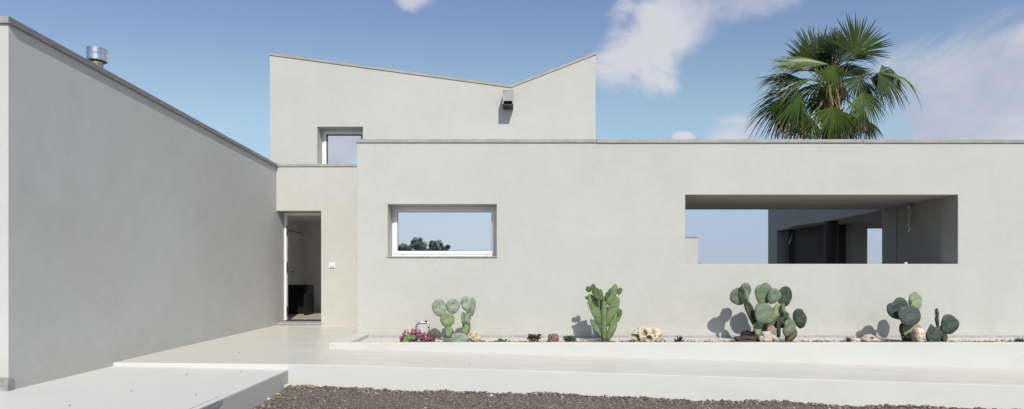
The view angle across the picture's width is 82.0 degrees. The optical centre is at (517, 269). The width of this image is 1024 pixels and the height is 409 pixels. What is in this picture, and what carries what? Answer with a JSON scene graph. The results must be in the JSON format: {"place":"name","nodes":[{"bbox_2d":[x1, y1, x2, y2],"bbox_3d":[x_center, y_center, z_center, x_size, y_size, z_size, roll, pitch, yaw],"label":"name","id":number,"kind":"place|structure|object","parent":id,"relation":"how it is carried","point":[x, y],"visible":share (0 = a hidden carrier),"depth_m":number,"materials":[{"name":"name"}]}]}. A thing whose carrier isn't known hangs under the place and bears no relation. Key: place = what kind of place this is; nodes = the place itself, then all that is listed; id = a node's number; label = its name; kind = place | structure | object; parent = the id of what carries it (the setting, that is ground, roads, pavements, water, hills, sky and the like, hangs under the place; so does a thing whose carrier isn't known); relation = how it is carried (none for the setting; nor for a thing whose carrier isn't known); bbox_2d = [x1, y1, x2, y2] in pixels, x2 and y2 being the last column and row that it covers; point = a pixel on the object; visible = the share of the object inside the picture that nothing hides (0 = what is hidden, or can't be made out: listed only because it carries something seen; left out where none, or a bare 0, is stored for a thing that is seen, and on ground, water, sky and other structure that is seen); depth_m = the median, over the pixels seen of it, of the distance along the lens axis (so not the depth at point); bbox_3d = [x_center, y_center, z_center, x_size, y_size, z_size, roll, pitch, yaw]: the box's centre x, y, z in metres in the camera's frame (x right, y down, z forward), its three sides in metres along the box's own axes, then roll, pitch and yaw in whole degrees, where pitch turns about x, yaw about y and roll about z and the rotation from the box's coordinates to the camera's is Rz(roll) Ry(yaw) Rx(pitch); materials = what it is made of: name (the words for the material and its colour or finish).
{"place":"outdoors","nodes":[
{"label":"outdoors","id":0,"kind":"place"},
{"bbox_2d":[0,366,287,408],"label":"path","id":1,"kind":"structure","parent":0,"point":[111,387],"depth_m":6.12,"materials":[{"name":"concrete"}]},
{"bbox_2d":[190,397,221,408],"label":"edge trim","id":2,"kind":"structure","parent":1,"relation":"attached to","point":[214,405],"depth_m":5.54,"materials":[{"name":"concrete"}]},
{"bbox_2d":[0,0,1023,263],"label":"sky","id":3,"kind":"structure","parent":0,"point":[666,69],"materials":[{"name":"blue"}]},
{"bbox_2d":[113,325,1023,408],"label":"terrace","id":4,"kind":"structure","parent":0,"point":[303,355],"depth_m":7.37,"materials":[{"name":"concrete"}]},
{"bbox_2d":[329,334,1023,368],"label":"planter","id":5,"kind":"object","parent":4,"relation":"on","point":[991,351],"visible":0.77,"depth_m":8.83,"materials":[{"name":"concrete"}]},
{"bbox_2d":[399,328,431,341],"bbox_3d":[-1.614,1.059,9.353,0.538,0.282,0.286,0,0,0],"label":"geranium","id":6,"kind":"object","parent":5,"relation":"on","point":[414,336],"visible":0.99,"depth_m":9.26,"materials":[{"name":"pink plant"}]},
{"bbox_2d":[414,320,429,330],"bbox_3d":[-1.532,1.010,9.500,0.248,0.373,0.060,0,0,0],"label":"garden tap","id":7,"kind":"object","parent":5,"relation":"on","point":[421,322],"visible":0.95,"depth_m":9.48,"materials":[{"name":"silver metal"}]},
{"bbox_2d":[427,329,435,341],"bbox_3d":[-1.381,1.085,9.450,0.146,0.242,0.155,0,0,0],"label":"rock","id":8,"kind":"object","parent":5,"relation":"on","point":[431,333],"visible":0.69,"depth_m":9.41,"materials":[{"name":"brown stone"}]},
{"bbox_2d":[432,296,475,341],"bbox_3d":[-0.998,0.829,9.444,0.715,0.806,0.263,0,0,-14],"label":"prickly pear","id":9,"kind":"object","parent":5,"relation":"on","point":[451,306],"visible":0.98,"depth_m":9.45,"materials":[{"name":"green plant"}]},
{"bbox_2d":[467,331,480,341],"bbox_3d":[-0.699,1.099,9.454,0.234,0.218,0.181,0,0,0],"label":"rock","id":10,"kind":"object","parent":5,"relation":"on","point":[474,336],"visible":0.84,"depth_m":9.40,"materials":[{"name":"beige stone"}]},
{"bbox_2d":[526,334,540,341],"bbox_3d":[0.268,1.106,9.431,0.244,0.164,0.178,0,0,0],"label":"jade plant","id":11,"kind":"object","parent":5,"relation":"on","point":[535,337],"visible":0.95,"depth_m":9.40,"materials":[{"name":"green plant"}]},
{"bbox_2d":[548,334,558,341],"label":"rock","id":12,"kind":"object","parent":5,"relation":"on","point":[553,337],"visible":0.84,"depth_m":9.39,"materials":[{"name":"beige stone"}]},
{"bbox_2d":[563,335,575,341],"bbox_3d":[0.839,1.121,9.433,0.229,0.135,0.151,0,0,0],"label":"sedum","id":13,"kind":"object","parent":5,"relation":"on","point":[570,338],"visible":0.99,"depth_m":9.40,"materials":[{"name":"green plant"}]},
{"bbox_2d":[585,284,621,341],"bbox_3d":[1.397,0.712,9.446,0.606,0.968,0.242,0,0,0],"label":"tall cactus","id":14,"kind":"object","parent":5,"relation":"on","point":[602,312],"visible":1,"depth_m":9.45,"materials":[{"name":"green plant"}]},
{"bbox_2d":[631,326,663,341],"bbox_3d":[2.094,1.070,9.446,0.546,0.312,0.359,0,0,0],"label":"rock","id":15,"kind":"object","parent":5,"relation":"on","point":[646,334],"visible":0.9,"depth_m":9.35,"materials":[{"name":"beige stone"}]},
{"bbox_2d":[673,335,684,341],"bbox_3d":[2.602,1.112,9.432,0.190,0.137,0.140,0,0,0],"label":"agave","id":16,"kind":"object","parent":5,"relation":"on","point":[680,338],"visible":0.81,"depth_m":9.42,"materials":[{"name":"green plant"}]},
{"bbox_2d":[733,335,759,341],"bbox_3d":[3.708,1.129,9.457,0.495,0.136,0.255,0,0,0],"label":"rock","id":17,"kind":"object","parent":5,"relation":"on","point":[746,338],"visible":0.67,"depth_m":9.37,"materials":[{"name":"stone"}]},
{"bbox_2d":[740,330,754,335],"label":"rock","id":18,"kind":"object","parent":17,"relation":"on","point":[749,333],"visible":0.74,"depth_m":9.49,"materials":[{"name":"black stone"}]},
{"bbox_2d":[758,331,775,341],"bbox_3d":[3.942,1.069,9.299,0.248,0.198,0.188,0,0,-27],"label":"rock","id":19,"kind":"object","parent":5,"relation":"on","point":[766,336],"visible":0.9,"depth_m":9.24,"materials":[{"name":"white stone"}]},
{"bbox_2d":[766,325,776,335],"bbox_3d":[4.034,0.981,9.352,0.163,0.199,0.147,0,0,0],"label":"rock","id":20,"kind":"object","parent":19,"relation":"on","point":[772,329],"visible":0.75,"depth_m":9.30,"materials":[{"name":"beige stone"}]},
{"bbox_2d":[730,283,806,341],"bbox_3d":[4.042,0.697,9.443,1.231,0.968,0.366,0,0,0],"label":"prickly pear","id":21,"kind":"object","parent":5,"relation":"on","point":[777,316],"visible":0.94,"depth_m":9.45,"materials":[{"name":"green plant"}]},
{"bbox_2d":[844,336,853,341],"bbox_3d":[5.306,1.120,9.431,0.159,0.116,0.162,0,0,0],"label":"agave","id":22,"kind":"object","parent":5,"relation":"on","point":[848,339],"visible":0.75,"depth_m":9.42,"materials":[{"name":"green plant"}]},
{"bbox_2d":[860,334,880,341],"bbox_3d":[5.664,1.115,9.433,0.315,0.160,0.188,0,0,0],"label":"rock","id":23,"kind":"object","parent":5,"relation":"on","point":[868,338],"visible":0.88,"depth_m":9.38,"materials":[{"name":"beige stone"}]},
{"bbox_2d":[887,292,921,341],"bbox_3d":[6.254,0.775,9.434,0.584,0.826,0.234,0,0,0],"label":"prickly pear","id":24,"kind":"object","parent":5,"relation":"on","point":[905,313],"visible":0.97,"depth_m":9.46,"materials":[{"name":"green plant"}]},
{"bbox_2d":[911,328,924,341],"bbox_3d":[6.345,1.043,9.313,0.174,0.248,0.180,0,0,0],"label":"rock","id":25,"kind":"object","parent":5,"relation":"on","point":[917,334],"visible":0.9,"depth_m":9.26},
{"bbox_2d":[925,308,958,341],"bbox_3d":[6.806,0.909,9.463,0.620,0.578,0.158,0,0,-15],"label":"prickly pear","id":26,"kind":"object","parent":5,"relation":"on","point":[949,325],"visible":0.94,"depth_m":9.45,"materials":[{"name":"green plant"}]},
{"bbox_2d":[252,384,1017,408],"bbox_3d":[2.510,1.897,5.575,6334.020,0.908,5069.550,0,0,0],"label":"ground","id":27,"kind":"structure","parent":0,"point":[391,398],"depth_m":7.00,"materials":[{"name":"brown gravel"}]},
{"bbox_2d":[0,16,1023,390],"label":"house","id":28,"kind":"structure","parent":27,"relation":"on","point":[136,222],"depth_m":10.10,"materials":[{"name":"paint"}]},
{"bbox_2d":[288,230,301,284],"bbox_3d":[-5.824,0.063,15.540,0.072,2.126,1.020,0,0,0],"label":"inner door","id":29,"kind":"structure","parent":28,"relation":"in","point":[294,239],"depth_m":15.44,"materials":[{"name":"paint"}]},
{"bbox_2d":[288,285,313,314],"bbox_3d":[-5.509,0.755,14.760,0.658,0.743,0.520,0,0,0],"label":"console table","id":30,"kind":"object","parent":28,"relation":"on","point":[300,299],"visible":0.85,"depth_m":14.90,"materials":[{"name":"black paint"}]},
{"bbox_2d":[329,263,334,267],"bbox_3d":[-3.883,-0.086,12.354,0.129,0.108,0.029,0,0,0],"label":"wall switch","id":31,"kind":"object","parent":28,"relation":"attached to","point":[331,265],"depth_m":12.35,"materials":[{"name":"white plastic"}]},
{"bbox_2d":[322,130,362,163],"bbox_3d":[-4.146,-2.728,14.158,1.064,1.236,0.084,0,0,0],"label":"window","id":32,"kind":"structure","parent":28,"relation":"in","point":[338,146],"depth_m":14.14,"materials":[{"name":"glass"}]},
{"bbox_2d":[386,207,497,256],"bbox_3d":[-1.287,-0.663,10.299,1.901,0.912,0.442,0,0,0],"label":"window","id":33,"kind":"structure","parent":28,"relation":"in","point":[416,231],"depth_m":10.46,"materials":[{"name":"glass"}]},
{"bbox_2d":[906,203,911,231],"bbox_3d":[7.622,-1.006,11.450,0.110,0.551,0.110,0,0,0],"label":"hanging ornament","id":34,"kind":"object","parent":28,"relation":"hanging from","point":[908,208],"visible":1,"depth_m":11.44,"materials":[{"name":"metal"}]},
{"bbox_2d":[685,236,698,263],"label":"outbuilding","id":35,"kind":"structure","parent":27,"relation":"on","point":[691,249],"depth_m":44.00,"materials":[{"name":"paint"}]},
{"bbox_2d":[743,12,920,138],"bbox_3d":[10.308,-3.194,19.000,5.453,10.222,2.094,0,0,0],"label":"palm tree","id":36,"kind":"object","parent":27,"relation":"on","point":[833,119],"visible":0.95,"depth_m":18.71,"materials":[{"name":"green plant"}]},
{"bbox_2d":[1013,337,1023,341],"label":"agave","id":37,"kind":"object","parent":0,"point":[1017,339],"visible":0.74,"depth_m":9.44,"materials":[{"name":"green plant"}]}
]}

